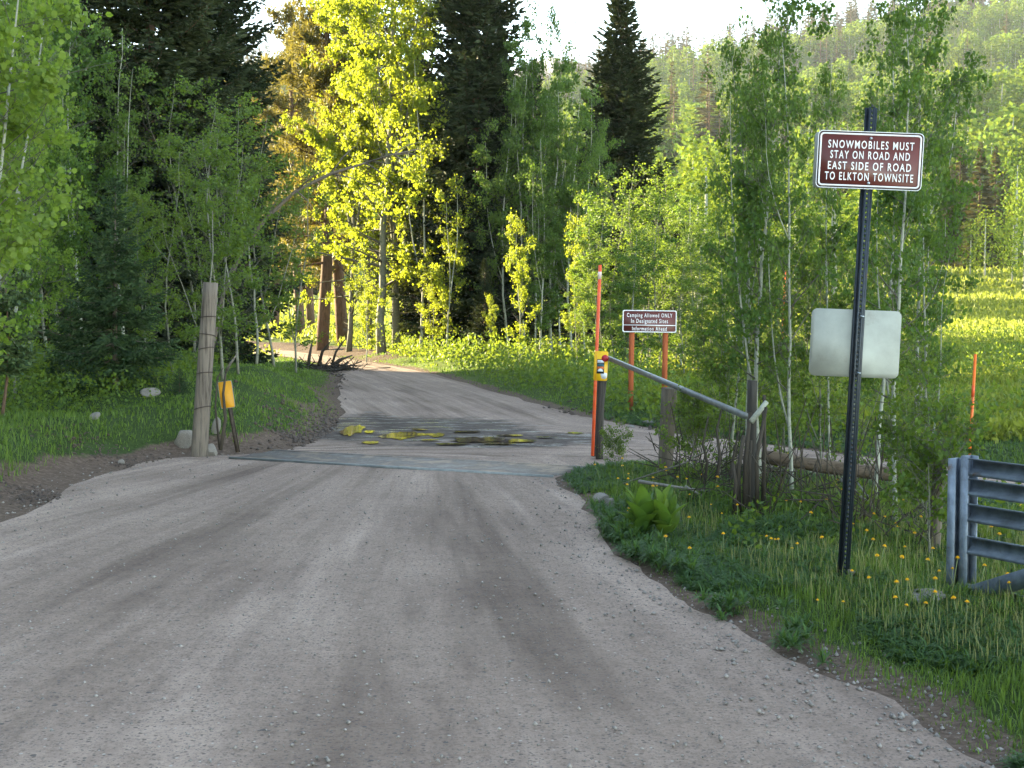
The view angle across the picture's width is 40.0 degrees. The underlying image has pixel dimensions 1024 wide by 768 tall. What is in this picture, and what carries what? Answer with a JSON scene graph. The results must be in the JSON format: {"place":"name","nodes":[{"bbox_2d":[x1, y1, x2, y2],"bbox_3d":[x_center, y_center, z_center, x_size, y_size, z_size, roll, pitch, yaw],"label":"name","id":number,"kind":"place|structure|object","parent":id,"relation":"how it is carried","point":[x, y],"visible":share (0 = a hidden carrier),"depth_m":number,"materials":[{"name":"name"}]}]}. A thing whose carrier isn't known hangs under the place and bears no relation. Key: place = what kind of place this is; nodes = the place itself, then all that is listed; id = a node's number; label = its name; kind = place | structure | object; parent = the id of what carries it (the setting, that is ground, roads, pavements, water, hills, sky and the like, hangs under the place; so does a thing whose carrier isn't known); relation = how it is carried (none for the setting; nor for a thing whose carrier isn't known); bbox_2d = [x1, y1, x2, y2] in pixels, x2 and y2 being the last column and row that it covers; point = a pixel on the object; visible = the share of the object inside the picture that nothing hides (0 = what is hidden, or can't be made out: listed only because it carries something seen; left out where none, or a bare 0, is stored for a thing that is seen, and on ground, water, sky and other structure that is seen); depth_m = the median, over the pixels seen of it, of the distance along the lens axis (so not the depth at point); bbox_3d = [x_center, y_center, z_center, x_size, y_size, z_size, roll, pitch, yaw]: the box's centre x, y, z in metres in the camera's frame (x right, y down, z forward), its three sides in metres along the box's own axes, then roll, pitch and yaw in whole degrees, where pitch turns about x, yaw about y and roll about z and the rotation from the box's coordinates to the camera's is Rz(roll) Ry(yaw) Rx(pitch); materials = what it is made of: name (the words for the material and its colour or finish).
{"place":"outdoors","nodes":[
{"label":"outdoors","id":0,"kind":"place"},
{"bbox_2d":[23,0,999,75],"label":"sky","id":1,"kind":"structure","parent":0,"point":[589,14],"materials":[{"name":"white"}]},
{"bbox_2d":[0,349,1023,767],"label":"road","id":2,"kind":"structure","parent":0,"point":[378,401],"depth_m":6.89,"materials":[{"name":"grey gravel"}]},
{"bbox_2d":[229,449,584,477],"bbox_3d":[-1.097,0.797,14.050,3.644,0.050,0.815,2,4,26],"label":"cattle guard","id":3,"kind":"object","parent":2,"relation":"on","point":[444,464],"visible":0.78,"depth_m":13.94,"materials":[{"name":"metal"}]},
{"bbox_2d":[0,332,1023,767],"bbox_3d":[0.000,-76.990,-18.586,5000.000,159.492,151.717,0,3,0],"label":"ground","id":4,"kind":"structure","parent":0,"point":[76,468],"depth_m":13.57,"materials":[{"name":"green plant"}]},
{"bbox_2d":[0,262,41,415],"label":"sapling","id":5,"kind":"object","parent":4,"relation":"on","point":[20,363],"visible":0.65,"depth_m":15.16,"materials":[{"name":"green plant"}]},
{"bbox_2d":[0,117,78,398],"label":"aspen tree","id":6,"kind":"object","parent":4,"relation":"on","point":[66,261],"visible":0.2,"depth_m":16.84,"materials":[{"name":"green plant"}]},
{"bbox_2d":[0,2,83,314],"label":"aspen tree","id":7,"kind":"object","parent":4,"relation":"on","point":[34,283],"visible":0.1,"depth_m":20.01,"materials":[{"name":"green plant"}]},
{"bbox_2d":[3,1,91,350],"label":"aspen tree","id":8,"kind":"object","parent":4,"relation":"on","point":[56,35],"visible":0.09,"depth_m":21.46,"materials":[{"name":"green plant"}]},
{"bbox_2d":[0,0,104,338],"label":"aspen tree","id":9,"kind":"object","parent":4,"relation":"on","point":[45,177],"visible":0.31,"depth_m":14.43,"materials":[{"name":"green plant"}]},
{"bbox_2d":[0,30,105,356],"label":"aspen tree","id":10,"kind":"object","parent":4,"relation":"on","point":[66,290],"visible":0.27,"depth_m":20.26,"materials":[{"name":"green plant"}]},
{"bbox_2d":[0,0,120,364],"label":"aspen tree","id":11,"kind":"object","parent":4,"relation":"on","point":[15,249],"visible":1,"depth_m":10.01,"materials":[{"name":"green plant"}]},
{"bbox_2d":[29,0,120,335],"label":"aspen tree","id":12,"kind":"object","parent":4,"relation":"on","point":[74,242],"visible":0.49,"depth_m":21.24,"materials":[{"name":"green plant"}]},
{"bbox_2d":[43,172,183,391],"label":"spruce tree","id":13,"kind":"object","parent":4,"relation":"on","point":[103,295],"visible":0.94,"depth_m":17.40,"materials":[{"name":"green plant"}]},
{"bbox_2d":[74,13,160,333],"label":"aspen tree","id":14,"kind":"object","parent":4,"relation":"on","point":[124,120],"visible":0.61,"depth_m":22.75,"materials":[{"name":"green plant"}]},
{"bbox_2d":[111,190,178,347],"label":"aspen tree","id":15,"kind":"object","parent":4,"relation":"on","point":[143,249],"visible":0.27,"depth_m":21.82,"materials":[{"name":"green plant"}]},
{"bbox_2d":[39,0,277,364],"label":"fir tree","id":16,"kind":"object","parent":4,"relation":"on","point":[139,20],"visible":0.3,"depth_m":24.13,"materials":[{"name":"green plant"}]},
{"bbox_2d":[106,66,227,357],"bbox_3d":[-5.671,-2.664,23.585,2.364,5.264,2.090,0,3,-1],"label":"aspen sapling","id":17,"kind":"object","parent":4,"relation":"on","point":[163,101],"visible":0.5,"depth_m":23.54,"materials":[{"name":"green plant"}]},
{"bbox_2d":[123,137,214,374],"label":"aspen sapling","id":18,"kind":"object","parent":4,"relation":"on","point":[148,213],"visible":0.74,"depth_m":19.18,"materials":[{"name":"green plant"}]},
{"bbox_2d":[142,123,253,359],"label":"aspen sapling","id":19,"kind":"object","parent":4,"relation":"on","point":[205,207],"visible":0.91,"depth_m":17.85,"materials":[{"name":"green plant"}]},
{"bbox_2d":[191,282,217,456],"bbox_3d":[-3.213,-0.039,14.656,0.325,2.047,0.185,0,3,0],"label":"wooden post","id":20,"kind":"object","parent":4,"relation":"on","point":[201,415],"visible":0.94,"depth_m":14.59,"materials":[{"name":"grey wood"}]},
{"bbox_2d":[157,75,266,380],"bbox_3d":[-3.758,-1.952,18.361,1.685,4.189,1.511,2,4,25],"label":"aspen sapling","id":21,"kind":"object","parent":4,"relation":"on","point":[246,228],"visible":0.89,"depth_m":18.37,"materials":[{"name":"green plant"}]},
{"bbox_2d":[157,111,271,373],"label":"aspen sapling","id":22,"kind":"object","parent":4,"relation":"on","point":[226,179],"visible":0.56,"depth_m":19.96,"materials":[{"name":"green plant"}]},
{"bbox_2d":[140,0,306,365],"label":"fir tree","id":23,"kind":"object","parent":4,"relation":"on","point":[227,18],"visible":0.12,"depth_m":30.47,"materials":[{"name":"green plant"}]},
{"bbox_2d":[199,97,316,364],"bbox_3d":[-4.354,-2.412,23.155,1.466,4.644,1.918,2,4,29],"label":"aspen sapling","id":24,"kind":"object","parent":4,"relation":"on","point":[239,299],"visible":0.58,"depth_m":23.12,"materials":[{"name":"green plant"}]},
{"bbox_2d":[218,97,318,366],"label":"aspen sapling","id":25,"kind":"object","parent":4,"relation":"on","point":[279,299],"visible":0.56,"depth_m":26.89,"materials":[{"name":"green plant"}]},
{"bbox_2d":[254,148,338,372],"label":"aspen sapling","id":26,"kind":"object","parent":4,"relation":"on","point":[283,262],"visible":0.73,"depth_m":28.90,"materials":[{"name":"green plant"}]},
{"bbox_2d":[251,0,344,337],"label":"pine tree","id":27,"kind":"object","parent":4,"relation":"on","point":[283,102],"visible":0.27,"depth_m":55.05,"materials":[{"name":"green plant"}]},
{"bbox_2d":[214,142,420,346],"bbox_3d":[-3.417,-1.751,23.875,3.823,4.725,0.591,0,3,0],"label":"bare tree","id":28,"kind":"object","parent":4,"relation":"on","point":[287,198],"visible":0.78,"depth_m":23.83,"materials":[{"name":"grey wood"}]},
{"bbox_2d":[256,0,397,350],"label":"pine tree","id":29,"kind":"object","parent":4,"relation":"on","point":[306,36],"visible":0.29,"depth_m":45.61,"materials":[{"name":"green plant"}]},
{"bbox_2d":[268,0,402,345],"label":"pine tree","id":30,"kind":"object","parent":4,"relation":"on","point":[337,270],"visible":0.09,"depth_m":48.48,"materials":[{"name":"green plant"}]},
{"bbox_2d":[279,100,403,351],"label":"aspen tree","id":31,"kind":"object","parent":4,"relation":"on","point":[331,182],"visible":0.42,"depth_m":43.64,"materials":[{"name":"green plant"}]},
{"bbox_2d":[0,370,682,508],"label":"mud clods","id":32,"kind":"object","parent":4,"relation":"on","point":[298,438],"visible":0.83,"depth_m":16.25,"materials":[{"name":"brown soil"}]},
{"bbox_2d":[297,9,427,348],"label":"aspen tree","id":33,"kind":"object","parent":4,"relation":"on","point":[321,19],"visible":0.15,"depth_m":44.52,"materials":[{"name":"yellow plant"}]},
{"bbox_2d":[348,258,389,361],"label":"aspen sapling","id":34,"kind":"object","parent":4,"relation":"on","point":[361,310],"visible":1,"depth_m":37.83,"materials":[{"name":"yellow plant"}]},
{"bbox_2d":[290,0,449,354],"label":"aspen tree","id":35,"kind":"object","parent":4,"relation":"on","point":[344,86],"visible":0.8,"depth_m":40.45,"materials":[{"name":"green plant"}]},
{"bbox_2d":[300,0,463,351],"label":"aspen tree","id":36,"kind":"object","parent":4,"relation":"on","point":[312,136],"visible":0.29,"depth_m":42.19,"materials":[{"name":"green plant"}]},
{"bbox_2d":[365,34,460,355],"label":"aspen sapling","id":37,"kind":"object","parent":4,"relation":"on","point":[419,103],"visible":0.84,"depth_m":39.15,"materials":[{"name":"green plant"}]},
{"bbox_2d":[415,173,478,347],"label":"aspen sapling","id":38,"kind":"object","parent":4,"relation":"on","point":[444,296],"visible":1,"depth_m":38.31,"materials":[{"name":"green plant"}]},
{"bbox_2d":[385,0,553,349],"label":"spruce tree","id":39,"kind":"object","parent":4,"relation":"on","point":[471,69],"visible":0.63,"depth_m":39.79,"materials":[{"name":"green plant"}]},
{"bbox_2d":[465,258,505,355],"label":"spruce tree","id":40,"kind":"object","parent":4,"relation":"on","point":[482,307],"visible":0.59,"depth_m":37.37,"materials":[{"name":"green plant"}]},
{"bbox_2d":[464,69,544,357],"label":"aspen tree","id":41,"kind":"object","parent":4,"relation":"on","point":[497,220],"visible":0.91,"depth_m":38.72,"materials":[{"name":"green plant"}]},
{"bbox_2d":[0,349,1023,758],"bbox_3d":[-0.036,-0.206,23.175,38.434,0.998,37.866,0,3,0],"label":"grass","id":42,"kind":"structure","parent":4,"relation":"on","point":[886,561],"depth_m":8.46,"materials":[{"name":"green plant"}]},
{"bbox_2d":[0,319,1023,556],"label":"undergrowth","id":43,"kind":"object","parent":4,"relation":"on","point":[561,366],"visible":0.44,"depth_m":21.28,"materials":[{"name":"green plant"}]},
{"bbox_2d":[485,17,552,350],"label":"aspen tree","id":44,"kind":"object","parent":4,"relation":"on","point":[520,100],"visible":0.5,"depth_m":39.21,"materials":[{"name":"green plant"}]},
{"bbox_2d":[501,208,542,361],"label":"aspen sapling","id":45,"kind":"object","parent":4,"relation":"on","point":[518,277],"visible":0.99,"depth_m":33.38,"materials":[{"name":"yellow plant"}]},
{"bbox_2d":[500,0,582,341],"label":"aspen tree","id":46,"kind":"object","parent":4,"relation":"on","point":[542,101],"visible":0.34,"depth_m":39.43,"materials":[{"name":"green plant"}]},
{"bbox_2d":[519,131,565,358],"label":"aspen tree","id":47,"kind":"object","parent":4,"relation":"on","point":[548,256],"visible":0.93,"depth_m":37.35,"materials":[{"name":"green plant"}]},
{"bbox_2d":[515,72,586,358],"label":"aspen tree","id":48,"kind":"object","parent":4,"relation":"on","point":[561,85],"visible":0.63,"depth_m":38.04,"materials":[{"name":"green plant"}]},
{"bbox_2d":[534,0,580,353],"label":"aspen tree","id":49,"kind":"object","parent":4,"relation":"on","point":[573,67],"visible":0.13,"depth_m":40.54,"materials":[{"name":"green plant"}]},
{"bbox_2d":[531,81,610,359],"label":"aspen tree","id":50,"kind":"object","parent":4,"relation":"on","point":[572,168],"visible":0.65,"depth_m":37.77,"materials":[{"name":"green plant"}]},
{"bbox_2d":[560,190,588,362],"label":"aspen sapling","id":51,"kind":"object","parent":4,"relation":"on","point":[575,248],"visible":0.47,"depth_m":34.47,"materials":[{"name":"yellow plant"}]},
{"bbox_2d":[554,87,625,351],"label":"aspen tree","id":52,"kind":"object","parent":4,"relation":"on","point":[593,137],"visible":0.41,"depth_m":38.37,"materials":[{"name":"green plant"}]},
{"bbox_2d":[560,190,620,344],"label":"aspen sapling","id":53,"kind":"object","parent":4,"relation":"on","point":[575,273],"visible":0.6,"depth_m":31.93,"materials":[{"name":"green plant"}]},
{"bbox_2d":[571,146,626,337],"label":"aspen tree","id":54,"kind":"object","parent":4,"relation":"on","point":[602,188],"visible":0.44,"depth_m":36.74,"materials":[{"name":"green plant"}]},
{"bbox_2d":[591,265,608,458],"bbox_3d":[0.897,-0.042,14.370,0.160,2.337,0.147,1,3,0],"label":"marker post","id":55,"kind":"object","parent":4,"relation":"on","point":[601,358],"visible":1,"depth_m":14.31,"materials":[{"name":"orange plastic"}]},
{"bbox_2d":[575,197,647,371],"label":"aspen sapling","id":56,"kind":"object","parent":4,"relation":"on","point":[583,243],"visible":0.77,"depth_m":28.70,"materials":[{"name":"green plant"}]},
{"bbox_2d":[543,0,696,347],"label":"spruce tree","id":57,"kind":"object","parent":4,"relation":"on","point":[627,108],"visible":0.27,"depth_m":43.06,"materials":[{"name":"green plant"}]},
{"bbox_2d":[580,155,677,367],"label":"aspen sapling","id":58,"kind":"object","parent":4,"relation":"on","point":[626,180],"visible":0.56,"depth_m":29.71,"materials":[{"name":"green plant"}]},
{"bbox_2d":[242,252,1023,443],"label":"meadow plants","id":59,"kind":"object","parent":4,"relation":"on","point":[997,293],"visible":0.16,"depth_m":46.52,"materials":[{"name":"green plant"}]},
{"bbox_2d":[605,224,662,363],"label":"aspen sapling","id":60,"kind":"object","parent":4,"relation":"on","point":[629,273],"visible":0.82,"depth_m":26.98,"materials":[{"name":"green plant"}]},
{"bbox_2d":[622,310,676,409],"bbox_3d":[1.938,-0.202,20.022,0.769,1.694,0.090,1,3,-2],"label":"information sign","id":61,"kind":"object","parent":4,"relation":"on","point":[664,322],"visible":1,"depth_m":19.95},
{"bbox_2d":[615,483,689,535],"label":"corn lily","id":62,"kind":"object","parent":4,"relation":"on","point":[660,512],"visible":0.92,"depth_m":9.50,"materials":[{"name":"green plant"}]},
{"bbox_2d":[617,183,692,362],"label":"aspen sapling","id":63,"kind":"object","parent":4,"relation":"on","point":[648,249],"visible":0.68,"depth_m":27.41,"materials":[{"name":"green plant"}]},
{"bbox_2d":[593,356,756,503],"bbox_3d":[1.357,0.527,12.570,0.224,1.415,4.526,-1,3,-12],"label":"barrier gate","id":64,"kind":"object","parent":4,"relation":"on","point":[667,394],"visible":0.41,"depth_m":12.48,"materials":[{"name":"metal"}]},
{"bbox_2d":[663,252,703,372],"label":"aspen sapling","id":65,"kind":"object","parent":4,"relation":"on","point":[690,325],"visible":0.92,"depth_m":25.97,"materials":[{"name":"green plant"}]},
{"bbox_2d":[649,193,721,364],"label":"aspen sapling","id":66,"kind":"object","parent":4,"relation":"on","point":[690,202],"visible":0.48,"depth_m":29.99,"materials":[{"name":"green plant"}]},
{"bbox_2d":[656,214,717,371],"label":"aspen sapling","id":67,"kind":"object","parent":4,"relation":"on","point":[684,245],"visible":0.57,"depth_m":28.73,"materials":[{"name":"green plant"}]},
{"bbox_2d":[647,374,731,481],"bbox_3d":[1.464,0.428,11.936,0.775,1.160,0.701,-1,4,-21],"label":"shrub","id":68,"kind":"object","parent":4,"relation":"on","point":[692,428],"visible":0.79,"depth_m":11.93,"materials":[{"name":"green plant"}]},
{"bbox_2d":[671,233,724,369],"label":"aspen sapling","id":69,"kind":"object","parent":4,"relation":"on","point":[703,291],"visible":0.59,"depth_m":26.79,"materials":[{"name":"green plant"}]},
{"bbox_2d":[672,290,745,476],"bbox_3d":[1.726,0.091,11.813,0.614,1.756,0.769,-1,4,-24],"label":"shrub","id":70,"kind":"object","parent":4,"relation":"on","point":[707,364],"visible":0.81,"depth_m":11.76,"materials":[{"name":"green plant"}]},
{"bbox_2d":[696,29,790,460],"bbox_3d":[1.948,-0.964,11.686,0.772,4.014,0.856,0,3,-4],"label":"aspen tree","id":71,"kind":"object","parent":4,"relation":"on","point":[735,64],"visible":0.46,"depth_m":11.60,"materials":[{"name":"green plant"}]},
{"bbox_2d":[703,64,792,465],"bbox_3d":[2.101,-0.916,12.430,0.830,3.808,0.671,2,4,33],"label":"aspen tree","id":72,"kind":"object","parent":4,"relation":"on","point":[719,221],"visible":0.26,"depth_m":12.44,"materials":[{"name":"green plant"}]},
{"bbox_2d":[731,395,767,514],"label":"wooden posts","id":73,"kind":"object","parent":4,"relation":"on","point":[747,442],"visible":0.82,"depth_m":10.21,"materials":[{"name":"grey wood"}]},
{"bbox_2d":[697,0,841,485],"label":"aspen tree","id":74,"kind":"object","parent":4,"relation":"on","point":[752,190],"visible":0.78,"depth_m":11.16,"materials":[{"name":"green plant"}]},
{"bbox_2d":[728,264,817,482],"bbox_3d":[2.179,0.009,11.621,0.724,1.979,0.762,3,5,45],"label":"shrub","id":75,"kind":"object","parent":4,"relation":"on","point":[783,382],"visible":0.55,"depth_m":11.52,"materials":[{"name":"green plant"}]},
{"bbox_2d":[725,0,843,490],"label":"aspen tree","id":76,"kind":"object","parent":4,"relation":"on","point":[773,247],"visible":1,"depth_m":10.81,"materials":[{"name":"green plant"}]},
{"bbox_2d":[627,392,945,544],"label":"dead twigs","id":77,"kind":"object","parent":4,"relation":"on","point":[829,496],"depth_m":10.18,"materials":[{"name":"brown wood"}]},
{"bbox_2d":[560,407,1023,767],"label":"weeds","id":78,"kind":"object","parent":4,"relation":"on","point":[624,534],"visible":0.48,"depth_m":7.95,"materials":[{"name":"green plant"}]},
{"bbox_2d":[763,204,856,473],"bbox_3d":[2.712,-0.268,12.513,1.038,2.696,0.986,2,4,28],"label":"shrub","id":79,"kind":"object","parent":4,"relation":"on","point":[839,442],"visible":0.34,"depth_m":12.44,"materials":[{"name":"green plant"}]},
{"bbox_2d":[790,53,876,475],"bbox_3d":[2.733,-0.921,12.269,0.670,3.940,0.646,-2,4,-27],"label":"aspen tree","id":80,"kind":"object","parent":4,"relation":"on","point":[831,197],"visible":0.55,"depth_m":12.24,"materials":[{"name":"green plant"}]},
{"bbox_2d":[761,450,919,481],"bbox_3d":[2.627,0.656,11.107,1.360,0.198,0.116,2,4,31],"label":"log rail","id":81,"kind":"object","parent":4,"relation":"on","point":[809,463],"visible":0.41,"depth_m":11.16,"materials":[{"name":"brown wood"}]},
{"bbox_2d":[794,244,915,478],"bbox_3d":[2.767,-0.041,11.377,0.961,2.194,0.767,1,3,18],"label":"shrub","id":82,"kind":"object","parent":4,"relation":"on","point":[841,304],"visible":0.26,"depth_m":11.36,"materials":[{"name":"green plant"}]},
{"bbox_2d":[809,105,923,578],"bbox_3d":[1.877,-0.069,7.689,0.576,2.886,0.055,3,3,4],"label":"road sign","id":83,"kind":"object","parent":4,"relation":"on","point":[857,342],"visible":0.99,"depth_m":7.68,"materials":[{"name":"metal"}]},
{"bbox_2d":[817,0,957,523],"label":"aspen tree","id":84,"kind":"object","parent":4,"relation":"on","point":[930,57],"visible":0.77,"depth_m":9.30,"materials":[{"name":"green plant"}]},
{"bbox_2d":[843,221,933,465],"bbox_3d":[3.355,-0.201,12.615,0.947,2.706,1.185,0,3,2],"label":"shrub","id":85,"kind":"object","parent":4,"relation":"on","point":[874,295],"visible":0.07,"depth_m":12.55,"materials":[{"name":"green plant"}]},
{"bbox_2d":[836,0,966,496],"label":"aspen tree","id":86,"kind":"object","parent":4,"relation":"on","point":[927,236],"visible":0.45,"depth_m":10.39,"materials":[{"name":"green plant"}]},
{"bbox_2d":[880,322,965,537],"bbox_3d":[2.588,0.349,8.890,0.578,1.500,0.549,1,3,17],"label":"shrub","id":87,"kind":"object","parent":4,"relation":"on","point":[909,361],"visible":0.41,"depth_m":8.84,"materials":[{"name":"green plant"}]},
{"bbox_2d":[855,0,991,431],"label":"aspen tree","id":88,"kind":"object","parent":4,"relation":"on","point":[945,97],"visible":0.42,"depth_m":11.34,"materials":[{"name":"green plant"}]},
{"bbox_2d":[876,94,982,439],"bbox_3d":[3.127,-0.532,10.654,0.823,3.258,0.769,-1,3,-14],"label":"aspen tree","id":89,"kind":"object","parent":4,"relation":"on","point":[940,250],"visible":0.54,"depth_m":10.58,"materials":[{"name":"green plant"}]},
{"bbox_2d":[870,358,1004,552],"bbox_3d":[2.508,0.554,8.372,0.767,1.397,0.743,1,3,13],"label":"shrub","id":90,"kind":"object","parent":4,"relation":"on","point":[936,456],"visible":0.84,"depth_m":8.34,"materials":[{"name":"green plant"}]},
{"bbox_2d":[946,455,1023,596],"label":"steel gate","id":91,"kind":"structure","parent":4,"relation":"on","point":[966,512],"depth_m":7.21,"materials":[{"name":"grey metal"}]},
{"bbox_2d":[13,14,1023,334],"bbox_3d":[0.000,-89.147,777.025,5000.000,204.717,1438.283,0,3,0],"label":"hillside","id":92,"kind":"structure","parent":0,"point":[807,60],"depth_m":452.61,"materials":[{"name":"green plant"}]},
{"bbox_2d":[0,0,1023,223],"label":"aspen wood","id":93,"kind":"object","parent":92,"relation":"on","point":[1001,111],"visible":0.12,"depth_m":364.78,"materials":[{"name":"green plant"}]},
{"bbox_2d":[92,0,1012,216],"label":"spruce wood","id":94,"kind":"object","parent":92,"relation":"on","point":[851,15],"visible":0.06,"depth_m":586.27,"materials":[{"name":"green plant"}]},
{"bbox_2d":[669,128,736,306],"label":"aspen tree","id":95,"kind":"object","parent":92,"relation":"on","point":[700,177],"visible":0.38,"depth_m":85.78,"materials":[{"name":"green plant"}]},
{"bbox_2d":[776,117,887,301],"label":"aspen tree","id":96,"kind":"object","parent":92,"relation":"on","point":[847,203],"visible":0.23,"depth_m":81.80,"materials":[{"name":"green plant"}]},
{"bbox_2d":[951,142,1006,268],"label":"spruce tree","id":97,"kind":"object","parent":92,"relation":"on","point":[980,172],"visible":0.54,"depth_m":130.87,"materials":[{"name":"green plant"}]},
{"bbox_2d":[965,204,1002,275],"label":"aspen tree","id":98,"kind":"object","parent":92,"relation":"on","point":[985,257],"visible":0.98,"depth_m":117.51,"materials":[{"name":"green plant"}]},
{"bbox_2d":[989,142,1023,266],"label":"aspen tree","id":99,"kind":"object","parent":92,"relation":"on","point":[1017,174],"visible":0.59,"depth_m":129.40,"materials":[{"name":"green plant"}]},
{"bbox_2d":[995,169,1023,291],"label":"aspen tree","id":100,"kind":"object","parent":92,"relation":"on","point":[1015,221],"visible":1,"depth_m":107.64,"materials":[{"name":"green plant"}]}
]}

